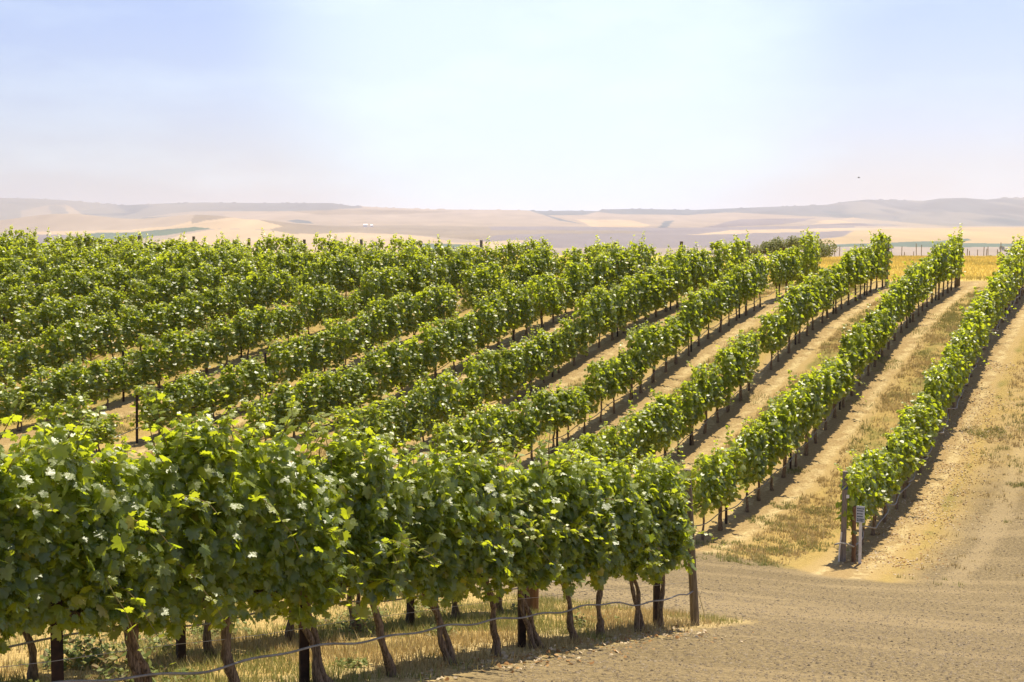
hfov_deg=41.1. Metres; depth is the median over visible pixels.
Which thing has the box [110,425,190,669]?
grapevine
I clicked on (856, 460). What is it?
grapevine
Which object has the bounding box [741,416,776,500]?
grapevine
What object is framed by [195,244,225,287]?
grapevine
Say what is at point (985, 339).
grapevine
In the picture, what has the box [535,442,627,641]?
grapevine
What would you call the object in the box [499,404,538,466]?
grapevine
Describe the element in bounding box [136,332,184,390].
grapevine
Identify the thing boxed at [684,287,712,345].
grapevine
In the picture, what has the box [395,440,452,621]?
grapevine
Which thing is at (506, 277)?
grapevine
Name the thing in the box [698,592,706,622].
guy wire
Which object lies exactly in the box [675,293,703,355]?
grapevine
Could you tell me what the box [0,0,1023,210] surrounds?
sky
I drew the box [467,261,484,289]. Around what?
grapevine
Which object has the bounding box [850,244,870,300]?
grapevine
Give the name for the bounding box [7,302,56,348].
grapevine
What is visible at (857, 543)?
drip hose
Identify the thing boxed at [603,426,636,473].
grapevine
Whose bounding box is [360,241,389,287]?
grapevine
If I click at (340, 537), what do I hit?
grapevine
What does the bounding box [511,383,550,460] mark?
grapevine
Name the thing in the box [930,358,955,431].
grapevine
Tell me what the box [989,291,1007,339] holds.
grapevine
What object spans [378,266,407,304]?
grapevine
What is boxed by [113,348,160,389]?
grapevine
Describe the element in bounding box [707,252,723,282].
grapevine
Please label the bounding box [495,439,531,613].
grapevine
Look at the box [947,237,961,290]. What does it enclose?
grapevine
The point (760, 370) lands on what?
drip hose
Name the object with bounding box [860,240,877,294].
grapevine
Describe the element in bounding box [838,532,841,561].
marker rod
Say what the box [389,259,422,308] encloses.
grapevine
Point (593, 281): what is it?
grapevine
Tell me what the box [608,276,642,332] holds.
grapevine
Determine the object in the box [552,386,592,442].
grapevine
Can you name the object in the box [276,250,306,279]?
grapevine
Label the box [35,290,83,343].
grapevine
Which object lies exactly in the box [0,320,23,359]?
grapevine
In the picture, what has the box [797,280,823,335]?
grapevine
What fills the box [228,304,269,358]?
grapevine
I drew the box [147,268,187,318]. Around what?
grapevine
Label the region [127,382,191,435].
grapevine
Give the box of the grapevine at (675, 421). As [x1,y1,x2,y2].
[648,387,684,461]
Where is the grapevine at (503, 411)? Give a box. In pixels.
[473,401,517,465]
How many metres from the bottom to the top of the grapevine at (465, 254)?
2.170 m
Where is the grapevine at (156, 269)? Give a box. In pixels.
[134,254,171,288]
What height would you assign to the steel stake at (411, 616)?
1.710 m
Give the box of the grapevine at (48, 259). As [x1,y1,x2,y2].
[35,247,74,271]
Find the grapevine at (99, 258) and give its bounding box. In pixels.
[87,250,123,283]
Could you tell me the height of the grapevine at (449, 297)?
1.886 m
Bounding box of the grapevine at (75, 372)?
[46,353,107,413]
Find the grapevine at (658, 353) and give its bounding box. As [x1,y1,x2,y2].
[639,318,673,382]
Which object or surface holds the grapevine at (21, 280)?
on the ground at (1004, 348)
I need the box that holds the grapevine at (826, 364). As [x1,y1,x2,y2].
[811,353,841,429]
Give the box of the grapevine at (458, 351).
[439,316,477,370]
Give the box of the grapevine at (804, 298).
[784,281,813,343]
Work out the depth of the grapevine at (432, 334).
42.74 m
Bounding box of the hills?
[0,197,1023,227]
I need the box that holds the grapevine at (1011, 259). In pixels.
[996,252,1017,316]
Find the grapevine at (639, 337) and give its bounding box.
[625,322,664,392]
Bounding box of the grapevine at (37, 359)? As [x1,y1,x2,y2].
[13,334,66,384]
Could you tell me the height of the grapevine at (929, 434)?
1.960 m
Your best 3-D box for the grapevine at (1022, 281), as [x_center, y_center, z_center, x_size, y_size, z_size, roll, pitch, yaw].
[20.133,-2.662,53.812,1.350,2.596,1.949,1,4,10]
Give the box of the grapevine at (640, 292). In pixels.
[619,270,653,325]
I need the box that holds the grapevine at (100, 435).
[81,411,122,451]
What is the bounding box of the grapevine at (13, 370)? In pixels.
[0,337,35,388]
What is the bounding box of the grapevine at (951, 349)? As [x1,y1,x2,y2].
[939,335,972,409]
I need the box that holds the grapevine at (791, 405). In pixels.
[767,387,811,477]
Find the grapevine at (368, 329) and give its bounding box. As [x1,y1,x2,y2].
[346,308,384,356]
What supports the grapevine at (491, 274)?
on the ground at (1004, 348)
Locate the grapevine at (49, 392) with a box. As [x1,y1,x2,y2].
[19,363,75,420]
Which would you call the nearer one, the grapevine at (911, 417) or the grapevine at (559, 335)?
the grapevine at (911, 417)
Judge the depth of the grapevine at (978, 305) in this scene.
45.01 m
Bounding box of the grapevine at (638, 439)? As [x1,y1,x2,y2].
[618,405,658,465]
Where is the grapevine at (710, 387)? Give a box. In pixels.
[686,361,723,433]
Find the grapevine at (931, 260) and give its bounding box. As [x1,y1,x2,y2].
[918,253,938,306]
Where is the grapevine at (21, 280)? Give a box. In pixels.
[2,268,42,301]
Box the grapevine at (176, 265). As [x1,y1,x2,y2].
[158,261,185,290]
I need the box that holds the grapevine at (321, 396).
[297,368,342,431]
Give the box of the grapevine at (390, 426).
[358,391,409,453]
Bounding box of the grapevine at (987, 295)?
[967,285,996,349]
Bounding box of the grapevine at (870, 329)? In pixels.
[863,320,880,375]
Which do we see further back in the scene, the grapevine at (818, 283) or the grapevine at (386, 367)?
the grapevine at (818, 283)
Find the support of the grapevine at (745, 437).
on the ground at (1004, 348)
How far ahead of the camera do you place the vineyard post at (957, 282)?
60.00 m
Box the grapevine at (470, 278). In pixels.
[456,267,490,311]
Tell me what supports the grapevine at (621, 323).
on the ground at (1004, 348)
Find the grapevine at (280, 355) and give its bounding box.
[262,330,305,384]
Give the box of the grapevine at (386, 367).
[359,338,402,405]
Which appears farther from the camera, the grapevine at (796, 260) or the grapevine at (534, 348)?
the grapevine at (796, 260)
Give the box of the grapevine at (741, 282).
[725,262,748,320]
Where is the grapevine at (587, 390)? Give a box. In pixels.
[573,382,599,432]
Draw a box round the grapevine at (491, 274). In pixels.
[473,254,503,300]
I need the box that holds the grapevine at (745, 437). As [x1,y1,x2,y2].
[723,419,767,511]
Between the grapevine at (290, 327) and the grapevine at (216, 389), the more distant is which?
the grapevine at (290, 327)
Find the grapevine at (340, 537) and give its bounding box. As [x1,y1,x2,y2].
[242,384,410,681]
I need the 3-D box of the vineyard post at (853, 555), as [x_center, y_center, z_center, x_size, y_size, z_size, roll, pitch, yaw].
[7.042,4.033,28.123,0.087,1.282,0.088,0,4,0]
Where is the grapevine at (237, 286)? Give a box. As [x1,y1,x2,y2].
[224,274,263,321]
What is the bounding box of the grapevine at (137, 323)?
[115,304,166,351]
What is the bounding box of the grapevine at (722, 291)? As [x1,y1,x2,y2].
[705,278,734,331]
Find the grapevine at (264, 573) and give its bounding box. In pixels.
[132,379,363,681]
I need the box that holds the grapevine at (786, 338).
[766,310,789,361]
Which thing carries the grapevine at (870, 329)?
on the ground at (1004, 348)
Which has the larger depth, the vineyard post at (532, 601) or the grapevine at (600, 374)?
the grapevine at (600, 374)
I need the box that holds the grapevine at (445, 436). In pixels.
[429,409,475,466]
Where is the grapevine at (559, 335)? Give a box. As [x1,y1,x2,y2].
[547,322,576,372]
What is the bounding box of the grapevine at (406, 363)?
[378,335,424,395]
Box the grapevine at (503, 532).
[419,405,565,656]
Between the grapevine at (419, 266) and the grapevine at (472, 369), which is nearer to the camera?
the grapevine at (472, 369)
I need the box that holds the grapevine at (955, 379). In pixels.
[938,351,964,421]
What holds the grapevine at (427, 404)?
on the ground at (1004, 348)
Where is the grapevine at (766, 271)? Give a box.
[753,253,775,306]
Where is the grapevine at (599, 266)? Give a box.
[587,245,613,292]
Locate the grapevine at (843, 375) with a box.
[828,348,866,417]
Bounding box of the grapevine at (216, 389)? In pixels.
[186,371,241,420]
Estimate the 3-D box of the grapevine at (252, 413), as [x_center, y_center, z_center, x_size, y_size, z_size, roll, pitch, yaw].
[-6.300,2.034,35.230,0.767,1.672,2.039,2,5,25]
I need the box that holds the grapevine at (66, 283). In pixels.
[54,266,95,316]
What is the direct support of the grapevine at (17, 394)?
on the ground at (1004, 348)
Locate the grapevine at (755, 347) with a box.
[735,329,762,390]
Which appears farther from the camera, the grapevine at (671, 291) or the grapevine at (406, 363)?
the grapevine at (671, 291)
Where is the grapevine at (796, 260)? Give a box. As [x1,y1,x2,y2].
[785,244,803,284]
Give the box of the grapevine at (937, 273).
[927,249,942,302]
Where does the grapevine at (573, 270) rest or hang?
on the ground at (1004, 348)
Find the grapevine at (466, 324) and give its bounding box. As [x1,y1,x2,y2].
[454,303,485,361]
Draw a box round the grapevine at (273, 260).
[257,250,289,284]
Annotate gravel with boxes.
[500,458,1023,681]
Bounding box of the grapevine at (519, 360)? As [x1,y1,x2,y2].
[500,337,536,399]
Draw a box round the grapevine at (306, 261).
[288,249,319,274]
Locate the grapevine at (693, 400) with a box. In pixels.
[678,371,710,444]
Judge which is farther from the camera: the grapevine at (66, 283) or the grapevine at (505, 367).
the grapevine at (66, 283)
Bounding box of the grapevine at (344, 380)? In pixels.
[317,357,367,422]
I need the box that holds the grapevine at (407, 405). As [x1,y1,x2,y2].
[381,385,426,456]
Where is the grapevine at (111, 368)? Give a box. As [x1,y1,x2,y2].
[77,353,132,407]
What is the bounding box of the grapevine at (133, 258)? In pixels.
[120,240,155,277]
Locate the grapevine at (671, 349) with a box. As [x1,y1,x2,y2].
[659,323,680,372]
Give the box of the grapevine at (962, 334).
[949,323,981,397]
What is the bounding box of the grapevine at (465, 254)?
[447,247,476,296]
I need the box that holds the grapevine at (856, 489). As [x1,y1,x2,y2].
[834,458,877,553]
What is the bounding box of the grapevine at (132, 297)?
[111,287,142,320]
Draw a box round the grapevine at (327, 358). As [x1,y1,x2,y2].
[302,323,345,375]
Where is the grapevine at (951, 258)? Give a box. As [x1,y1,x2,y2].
[937,239,954,296]
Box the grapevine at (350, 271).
[332,250,363,298]
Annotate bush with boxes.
[750,235,838,257]
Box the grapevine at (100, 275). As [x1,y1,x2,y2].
[72,264,111,302]
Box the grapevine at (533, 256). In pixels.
[525,243,550,284]
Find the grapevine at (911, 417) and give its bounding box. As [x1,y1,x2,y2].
[896,400,925,485]
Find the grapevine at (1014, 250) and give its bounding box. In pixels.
[1004,242,1023,307]
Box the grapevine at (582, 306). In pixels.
[572,290,608,355]
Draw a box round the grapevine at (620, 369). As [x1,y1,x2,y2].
[602,348,635,413]
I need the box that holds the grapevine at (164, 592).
[37,387,256,681]
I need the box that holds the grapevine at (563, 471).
[482,428,611,648]
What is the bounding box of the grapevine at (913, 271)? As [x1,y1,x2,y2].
[902,259,933,321]
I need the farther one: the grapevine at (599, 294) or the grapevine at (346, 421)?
the grapevine at (599, 294)
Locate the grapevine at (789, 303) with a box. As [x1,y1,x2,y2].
[771,289,801,352]
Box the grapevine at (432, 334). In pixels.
[415,312,456,378]
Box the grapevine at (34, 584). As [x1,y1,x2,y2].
[0,379,157,654]
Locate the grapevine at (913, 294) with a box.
[904,274,923,327]
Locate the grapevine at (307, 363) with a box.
[285,334,324,380]
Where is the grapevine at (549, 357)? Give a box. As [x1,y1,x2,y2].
[531,325,562,382]
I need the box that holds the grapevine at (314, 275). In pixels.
[297,257,331,296]
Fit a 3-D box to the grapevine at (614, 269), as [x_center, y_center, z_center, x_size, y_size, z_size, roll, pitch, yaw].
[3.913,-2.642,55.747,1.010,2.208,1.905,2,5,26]
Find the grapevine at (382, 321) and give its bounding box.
[362,296,402,353]
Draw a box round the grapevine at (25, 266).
[0,256,37,283]
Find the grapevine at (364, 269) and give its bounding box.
[344,254,376,290]
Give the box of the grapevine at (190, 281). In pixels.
[164,264,205,299]
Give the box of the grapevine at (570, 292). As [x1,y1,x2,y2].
[554,271,580,316]
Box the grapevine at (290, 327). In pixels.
[272,300,305,341]
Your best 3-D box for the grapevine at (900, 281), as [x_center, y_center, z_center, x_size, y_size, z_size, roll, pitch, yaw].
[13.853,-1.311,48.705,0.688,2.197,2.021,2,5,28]
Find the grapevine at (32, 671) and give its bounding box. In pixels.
[0,423,103,681]
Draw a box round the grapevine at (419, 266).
[404,250,437,298]
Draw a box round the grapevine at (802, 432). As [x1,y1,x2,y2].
[780,382,813,466]
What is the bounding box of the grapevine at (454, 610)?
[425,454,462,618]
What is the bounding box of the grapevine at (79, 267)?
[65,254,103,291]
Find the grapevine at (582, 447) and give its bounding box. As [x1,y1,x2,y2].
[559,434,601,462]
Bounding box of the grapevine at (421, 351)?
[407,337,435,382]
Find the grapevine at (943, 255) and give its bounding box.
[930,238,955,299]
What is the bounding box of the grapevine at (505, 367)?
[480,348,521,408]
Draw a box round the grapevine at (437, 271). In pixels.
[420,254,449,291]
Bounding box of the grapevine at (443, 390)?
[422,360,464,430]
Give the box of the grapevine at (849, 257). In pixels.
[840,244,868,304]
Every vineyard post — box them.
[526,583,538,611]
[683,469,699,625]
[840,471,848,561]
[851,506,855,561]
[884,243,888,285]
[956,274,959,285]
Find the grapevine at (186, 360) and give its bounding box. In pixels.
[159,326,211,375]
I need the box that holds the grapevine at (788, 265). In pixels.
[777,248,799,292]
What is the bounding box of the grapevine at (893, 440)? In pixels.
[881,421,920,508]
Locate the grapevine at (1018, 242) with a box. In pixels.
[1012,236,1023,298]
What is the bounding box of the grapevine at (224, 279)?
[215,270,237,298]
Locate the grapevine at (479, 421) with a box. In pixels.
[451,402,502,460]
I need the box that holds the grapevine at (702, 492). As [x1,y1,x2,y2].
[691,439,735,539]
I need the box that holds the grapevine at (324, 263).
[315,254,351,304]
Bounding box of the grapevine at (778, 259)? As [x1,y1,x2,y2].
[766,248,787,296]
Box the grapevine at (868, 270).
[854,245,870,298]
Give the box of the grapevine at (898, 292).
[883,278,906,340]
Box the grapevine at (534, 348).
[513,328,551,391]
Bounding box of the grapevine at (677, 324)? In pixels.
[661,312,694,364]
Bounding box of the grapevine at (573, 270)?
[560,253,592,310]
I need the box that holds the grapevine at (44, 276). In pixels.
[24,261,63,295]
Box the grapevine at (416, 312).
[398,288,432,336]
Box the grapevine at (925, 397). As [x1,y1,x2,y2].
[910,387,950,457]
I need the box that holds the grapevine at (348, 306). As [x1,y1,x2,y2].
[335,290,360,324]
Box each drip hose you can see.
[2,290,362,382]
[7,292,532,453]
[8,581,554,647]
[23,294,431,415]
[53,587,697,681]
[261,301,584,439]
[364,288,708,456]
[498,284,797,465]
[631,280,881,474]
[694,281,954,525]
[834,288,1023,547]
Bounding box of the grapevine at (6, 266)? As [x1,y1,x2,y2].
[0,257,21,281]
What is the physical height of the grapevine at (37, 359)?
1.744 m
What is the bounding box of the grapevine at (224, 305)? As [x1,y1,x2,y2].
[202,282,243,324]
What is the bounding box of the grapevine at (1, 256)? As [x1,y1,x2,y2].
[0,252,17,261]
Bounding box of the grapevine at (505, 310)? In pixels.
[482,283,515,347]
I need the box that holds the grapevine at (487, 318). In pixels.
[470,288,505,351]
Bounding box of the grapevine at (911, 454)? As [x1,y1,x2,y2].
[891,423,929,497]
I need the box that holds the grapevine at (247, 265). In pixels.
[226,255,257,287]
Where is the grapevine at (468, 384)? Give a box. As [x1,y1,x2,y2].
[445,370,483,418]
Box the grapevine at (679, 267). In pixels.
[663,245,692,307]
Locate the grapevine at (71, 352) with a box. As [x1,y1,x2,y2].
[35,317,96,369]
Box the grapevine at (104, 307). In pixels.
[85,280,127,318]
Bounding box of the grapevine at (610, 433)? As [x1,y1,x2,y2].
[580,420,624,466]
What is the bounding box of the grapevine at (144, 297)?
[128,279,170,314]
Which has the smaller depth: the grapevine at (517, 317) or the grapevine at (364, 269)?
the grapevine at (517, 317)
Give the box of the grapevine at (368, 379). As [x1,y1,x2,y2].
[344,357,383,407]
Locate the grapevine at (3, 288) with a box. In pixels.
[0,271,18,303]
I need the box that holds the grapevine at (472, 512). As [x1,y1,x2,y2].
[393,414,554,664]
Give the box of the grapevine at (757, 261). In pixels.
[742,251,765,310]
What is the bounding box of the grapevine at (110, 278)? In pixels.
[89,261,133,300]
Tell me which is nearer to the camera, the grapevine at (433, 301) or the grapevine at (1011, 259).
the grapevine at (433, 301)
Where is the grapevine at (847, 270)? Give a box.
[840,261,852,308]
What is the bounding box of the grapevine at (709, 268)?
[693,247,715,288]
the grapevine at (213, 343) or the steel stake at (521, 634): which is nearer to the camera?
the steel stake at (521, 634)
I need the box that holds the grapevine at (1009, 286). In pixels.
[992,258,1015,322]
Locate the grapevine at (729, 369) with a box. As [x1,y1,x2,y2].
[712,338,754,411]
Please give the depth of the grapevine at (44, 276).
52.55 m
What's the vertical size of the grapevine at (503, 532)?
2.274 m
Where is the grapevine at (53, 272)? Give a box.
[46,260,77,294]
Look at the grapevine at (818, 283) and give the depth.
49.32 m
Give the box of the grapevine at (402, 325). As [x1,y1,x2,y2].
[377,288,413,338]
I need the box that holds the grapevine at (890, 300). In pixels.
[875,289,899,348]
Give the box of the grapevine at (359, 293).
[349,285,373,315]
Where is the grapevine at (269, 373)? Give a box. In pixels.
[242,354,279,399]
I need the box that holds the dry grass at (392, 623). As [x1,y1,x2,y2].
[0,283,1023,681]
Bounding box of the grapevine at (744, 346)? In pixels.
[725,336,755,401]
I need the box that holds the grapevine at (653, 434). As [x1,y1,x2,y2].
[626,395,674,457]
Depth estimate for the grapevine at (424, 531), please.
10.75 m
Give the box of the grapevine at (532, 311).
[515,286,540,333]
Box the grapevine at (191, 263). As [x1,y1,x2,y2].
[170,247,208,289]
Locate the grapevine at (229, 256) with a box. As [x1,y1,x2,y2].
[206,243,240,276]
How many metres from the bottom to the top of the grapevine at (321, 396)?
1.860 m
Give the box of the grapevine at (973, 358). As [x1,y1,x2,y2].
[962,311,991,386]
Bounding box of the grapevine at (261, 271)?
[246,267,268,292]
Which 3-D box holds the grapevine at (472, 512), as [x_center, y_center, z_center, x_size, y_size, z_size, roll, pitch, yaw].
[-0.427,1.708,11.579,1.702,2.276,1.196,-3,5,-36]
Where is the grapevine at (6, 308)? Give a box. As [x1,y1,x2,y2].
[0,291,19,333]
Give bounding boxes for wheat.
[698,255,1001,280]
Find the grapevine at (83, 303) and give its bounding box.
[61,292,99,329]
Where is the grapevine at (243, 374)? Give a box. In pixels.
[217,355,273,411]
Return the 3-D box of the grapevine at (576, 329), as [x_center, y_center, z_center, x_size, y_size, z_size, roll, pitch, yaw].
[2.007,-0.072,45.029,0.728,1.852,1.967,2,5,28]
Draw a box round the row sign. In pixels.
[856,506,864,563]
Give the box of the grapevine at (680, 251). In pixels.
[676,243,697,300]
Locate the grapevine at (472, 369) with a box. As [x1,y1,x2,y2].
[459,344,502,413]
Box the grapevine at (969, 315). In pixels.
[946,303,987,376]
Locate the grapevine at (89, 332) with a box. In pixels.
[63,309,114,363]
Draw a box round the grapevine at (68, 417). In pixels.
[26,390,106,442]
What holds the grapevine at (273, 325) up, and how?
on the ground at (1004, 348)
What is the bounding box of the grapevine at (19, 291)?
[2,283,48,320]
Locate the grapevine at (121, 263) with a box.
[114,256,134,279]
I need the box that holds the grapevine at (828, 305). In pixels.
[820,286,834,322]
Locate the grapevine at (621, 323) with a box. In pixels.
[600,284,629,340]
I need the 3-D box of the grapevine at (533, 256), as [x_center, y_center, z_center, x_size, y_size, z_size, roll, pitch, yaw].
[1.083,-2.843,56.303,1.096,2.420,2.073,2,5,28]
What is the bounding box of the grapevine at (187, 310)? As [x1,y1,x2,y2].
[162,292,204,332]
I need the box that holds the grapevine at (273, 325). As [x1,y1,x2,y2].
[248,298,288,351]
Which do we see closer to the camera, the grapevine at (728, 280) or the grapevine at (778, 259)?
the grapevine at (728, 280)
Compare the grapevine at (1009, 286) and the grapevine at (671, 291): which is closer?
the grapevine at (1009, 286)
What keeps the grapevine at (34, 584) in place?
on the ground at (1004, 348)
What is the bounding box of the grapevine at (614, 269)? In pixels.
[601,249,624,292]
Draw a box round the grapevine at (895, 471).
[878,446,903,521]
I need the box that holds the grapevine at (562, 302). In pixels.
[544,286,566,322]
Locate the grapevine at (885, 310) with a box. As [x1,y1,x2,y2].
[870,297,896,357]
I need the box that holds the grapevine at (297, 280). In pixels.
[283,270,308,304]
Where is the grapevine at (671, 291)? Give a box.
[654,258,684,311]
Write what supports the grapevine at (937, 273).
on the ground at (1004, 348)
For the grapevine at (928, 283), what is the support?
on the ground at (1004, 348)
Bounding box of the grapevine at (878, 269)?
[869,243,885,292]
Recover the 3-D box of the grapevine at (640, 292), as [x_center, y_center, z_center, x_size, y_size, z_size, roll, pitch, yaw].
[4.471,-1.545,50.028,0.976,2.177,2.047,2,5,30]
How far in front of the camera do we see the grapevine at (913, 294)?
49.27 m
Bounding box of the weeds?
[17,597,629,681]
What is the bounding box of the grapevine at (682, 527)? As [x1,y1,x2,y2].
[633,442,720,628]
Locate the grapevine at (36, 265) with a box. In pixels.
[28,255,54,285]
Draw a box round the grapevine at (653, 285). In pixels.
[631,265,663,321]
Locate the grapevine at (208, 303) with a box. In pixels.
[184,289,219,330]
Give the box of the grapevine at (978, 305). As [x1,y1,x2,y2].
[968,296,998,357]
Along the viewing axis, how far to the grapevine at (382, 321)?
45.56 m
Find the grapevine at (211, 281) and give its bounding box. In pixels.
[191,256,227,300]
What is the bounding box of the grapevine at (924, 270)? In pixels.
[910,259,929,315]
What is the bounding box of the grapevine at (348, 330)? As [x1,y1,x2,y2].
[321,314,367,369]
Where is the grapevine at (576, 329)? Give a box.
[557,311,591,365]
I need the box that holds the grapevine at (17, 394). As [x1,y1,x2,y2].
[0,375,46,430]
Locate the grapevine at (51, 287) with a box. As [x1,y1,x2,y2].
[29,279,68,317]
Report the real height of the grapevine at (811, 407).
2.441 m
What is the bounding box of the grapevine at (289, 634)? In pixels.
[229,429,358,641]
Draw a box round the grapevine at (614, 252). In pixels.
[607,237,632,286]
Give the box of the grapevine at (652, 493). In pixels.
[576,444,700,631]
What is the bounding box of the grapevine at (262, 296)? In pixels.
[242,264,280,307]
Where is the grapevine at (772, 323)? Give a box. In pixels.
[753,309,786,369]
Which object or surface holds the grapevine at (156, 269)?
on the ground at (1004, 348)
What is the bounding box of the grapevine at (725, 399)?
[708,376,735,422]
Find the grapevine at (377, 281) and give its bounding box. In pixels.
[359,261,392,313]
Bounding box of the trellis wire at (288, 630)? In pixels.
[0,583,673,667]
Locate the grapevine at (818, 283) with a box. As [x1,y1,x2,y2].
[799,271,826,329]
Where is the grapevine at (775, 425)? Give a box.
[756,398,801,490]
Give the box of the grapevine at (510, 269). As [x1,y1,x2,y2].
[503,264,525,296]
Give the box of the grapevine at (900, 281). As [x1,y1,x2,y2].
[891,274,912,332]
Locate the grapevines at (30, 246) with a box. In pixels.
[0,223,965,425]
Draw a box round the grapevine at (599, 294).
[584,281,617,347]
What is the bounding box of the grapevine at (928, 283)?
[916,261,935,310]
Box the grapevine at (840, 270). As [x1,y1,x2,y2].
[826,256,857,313]
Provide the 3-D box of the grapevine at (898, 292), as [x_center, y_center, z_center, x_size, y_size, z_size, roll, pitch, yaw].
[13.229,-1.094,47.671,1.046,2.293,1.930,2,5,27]
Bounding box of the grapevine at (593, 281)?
[575,257,602,298]
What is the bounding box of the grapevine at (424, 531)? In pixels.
[283,420,479,676]
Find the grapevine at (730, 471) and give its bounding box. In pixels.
[697,442,751,530]
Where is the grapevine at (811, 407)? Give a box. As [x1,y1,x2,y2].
[786,366,824,455]
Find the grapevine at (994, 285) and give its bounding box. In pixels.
[985,273,1008,334]
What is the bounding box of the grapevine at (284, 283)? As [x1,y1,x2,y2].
[261,262,294,305]
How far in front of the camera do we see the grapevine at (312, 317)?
47.44 m
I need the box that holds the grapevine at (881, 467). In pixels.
[851,445,893,535]
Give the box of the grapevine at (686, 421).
[671,400,693,454]
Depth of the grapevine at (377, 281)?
51.10 m
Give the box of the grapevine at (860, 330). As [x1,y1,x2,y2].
[848,318,874,385]
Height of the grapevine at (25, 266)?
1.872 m
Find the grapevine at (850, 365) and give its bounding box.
[833,350,867,407]
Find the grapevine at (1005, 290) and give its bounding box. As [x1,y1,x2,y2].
[993,264,1017,327]
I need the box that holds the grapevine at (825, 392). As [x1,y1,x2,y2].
[797,367,833,443]
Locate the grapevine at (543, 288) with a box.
[525,265,559,327]
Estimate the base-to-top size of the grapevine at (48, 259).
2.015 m
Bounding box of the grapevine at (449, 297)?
[430,282,461,324]
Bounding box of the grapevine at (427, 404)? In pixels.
[404,373,446,442]
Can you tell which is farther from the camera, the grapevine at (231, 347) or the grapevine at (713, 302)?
the grapevine at (713, 302)
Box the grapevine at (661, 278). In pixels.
[643,266,671,316]
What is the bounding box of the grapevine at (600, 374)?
[583,356,620,422]
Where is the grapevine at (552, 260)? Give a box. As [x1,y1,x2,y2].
[535,239,560,284]
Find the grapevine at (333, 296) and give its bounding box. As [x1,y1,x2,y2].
[308,282,346,322]
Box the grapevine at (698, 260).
[684,242,707,290]
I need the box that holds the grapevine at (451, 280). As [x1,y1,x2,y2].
[435,251,462,290]
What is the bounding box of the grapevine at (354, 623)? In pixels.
[314,441,389,631]
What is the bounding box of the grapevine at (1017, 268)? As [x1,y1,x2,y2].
[998,252,1022,312]
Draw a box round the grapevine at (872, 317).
[864,304,892,366]
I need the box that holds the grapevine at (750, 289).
[737,263,766,315]
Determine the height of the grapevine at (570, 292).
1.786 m
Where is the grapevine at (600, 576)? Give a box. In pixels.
[566,430,668,636]
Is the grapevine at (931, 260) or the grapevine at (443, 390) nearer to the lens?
the grapevine at (443, 390)
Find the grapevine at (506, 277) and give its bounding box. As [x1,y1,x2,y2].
[491,273,512,295]
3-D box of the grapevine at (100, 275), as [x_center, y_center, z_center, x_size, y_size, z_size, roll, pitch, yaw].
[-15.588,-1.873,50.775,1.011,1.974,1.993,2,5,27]
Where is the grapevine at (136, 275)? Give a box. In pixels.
[112,262,154,300]
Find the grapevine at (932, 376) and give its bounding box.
[921,359,953,438]
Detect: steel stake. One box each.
[49,512,63,681]
[122,351,124,401]
[135,392,137,442]
[176,622,185,662]
[264,353,266,396]
[299,483,309,681]
[406,599,414,625]
[518,592,525,646]
[556,391,558,447]
[653,579,659,624]
[689,380,691,445]
[725,453,727,523]
[789,453,791,468]
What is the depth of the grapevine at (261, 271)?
55.12 m
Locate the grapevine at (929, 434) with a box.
[899,399,938,472]
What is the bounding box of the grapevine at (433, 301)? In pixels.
[415,285,448,324]
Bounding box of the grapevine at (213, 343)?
[187,320,230,373]
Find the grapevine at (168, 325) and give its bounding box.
[142,300,186,339]
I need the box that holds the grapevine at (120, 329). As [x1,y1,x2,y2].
[91,306,135,357]
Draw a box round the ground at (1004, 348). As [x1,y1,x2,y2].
[0,214,1023,681]
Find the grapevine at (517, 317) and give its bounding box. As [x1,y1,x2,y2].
[499,278,532,339]
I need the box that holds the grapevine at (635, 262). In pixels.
[618,243,645,277]
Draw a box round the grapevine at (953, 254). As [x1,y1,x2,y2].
[937,242,959,292]
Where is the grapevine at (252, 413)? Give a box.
[236,388,288,441]
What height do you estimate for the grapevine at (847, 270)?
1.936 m
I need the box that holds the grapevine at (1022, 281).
[1015,241,1023,303]
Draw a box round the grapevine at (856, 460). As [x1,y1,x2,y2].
[846,445,892,544]
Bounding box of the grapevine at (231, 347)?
[205,310,248,366]
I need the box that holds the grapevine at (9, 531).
[0,458,48,631]
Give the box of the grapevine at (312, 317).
[287,282,325,334]
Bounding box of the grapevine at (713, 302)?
[698,281,725,338]
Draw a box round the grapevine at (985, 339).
[973,310,989,366]
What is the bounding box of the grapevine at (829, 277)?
[815,265,843,318]
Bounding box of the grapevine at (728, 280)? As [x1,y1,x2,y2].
[718,271,740,325]
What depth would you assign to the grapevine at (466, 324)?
44.90 m
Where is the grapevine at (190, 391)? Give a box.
[162,367,213,427]
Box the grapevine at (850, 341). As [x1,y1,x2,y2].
[837,324,868,395]
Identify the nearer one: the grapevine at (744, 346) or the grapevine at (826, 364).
the grapevine at (826, 364)
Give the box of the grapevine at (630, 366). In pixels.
[617,342,646,399]
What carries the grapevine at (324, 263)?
on the ground at (1004, 348)
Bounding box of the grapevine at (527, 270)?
[515,249,540,292]
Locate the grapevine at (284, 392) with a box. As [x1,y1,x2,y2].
[268,375,321,438]
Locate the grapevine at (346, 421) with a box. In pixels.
[328,395,385,461]
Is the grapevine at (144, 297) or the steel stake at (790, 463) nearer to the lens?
the steel stake at (790, 463)
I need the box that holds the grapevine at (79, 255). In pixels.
[59,242,92,273]
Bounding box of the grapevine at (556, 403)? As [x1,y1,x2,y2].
[535,379,576,452]
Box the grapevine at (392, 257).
[373,246,399,276]
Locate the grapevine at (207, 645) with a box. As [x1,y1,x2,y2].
[184,450,270,655]

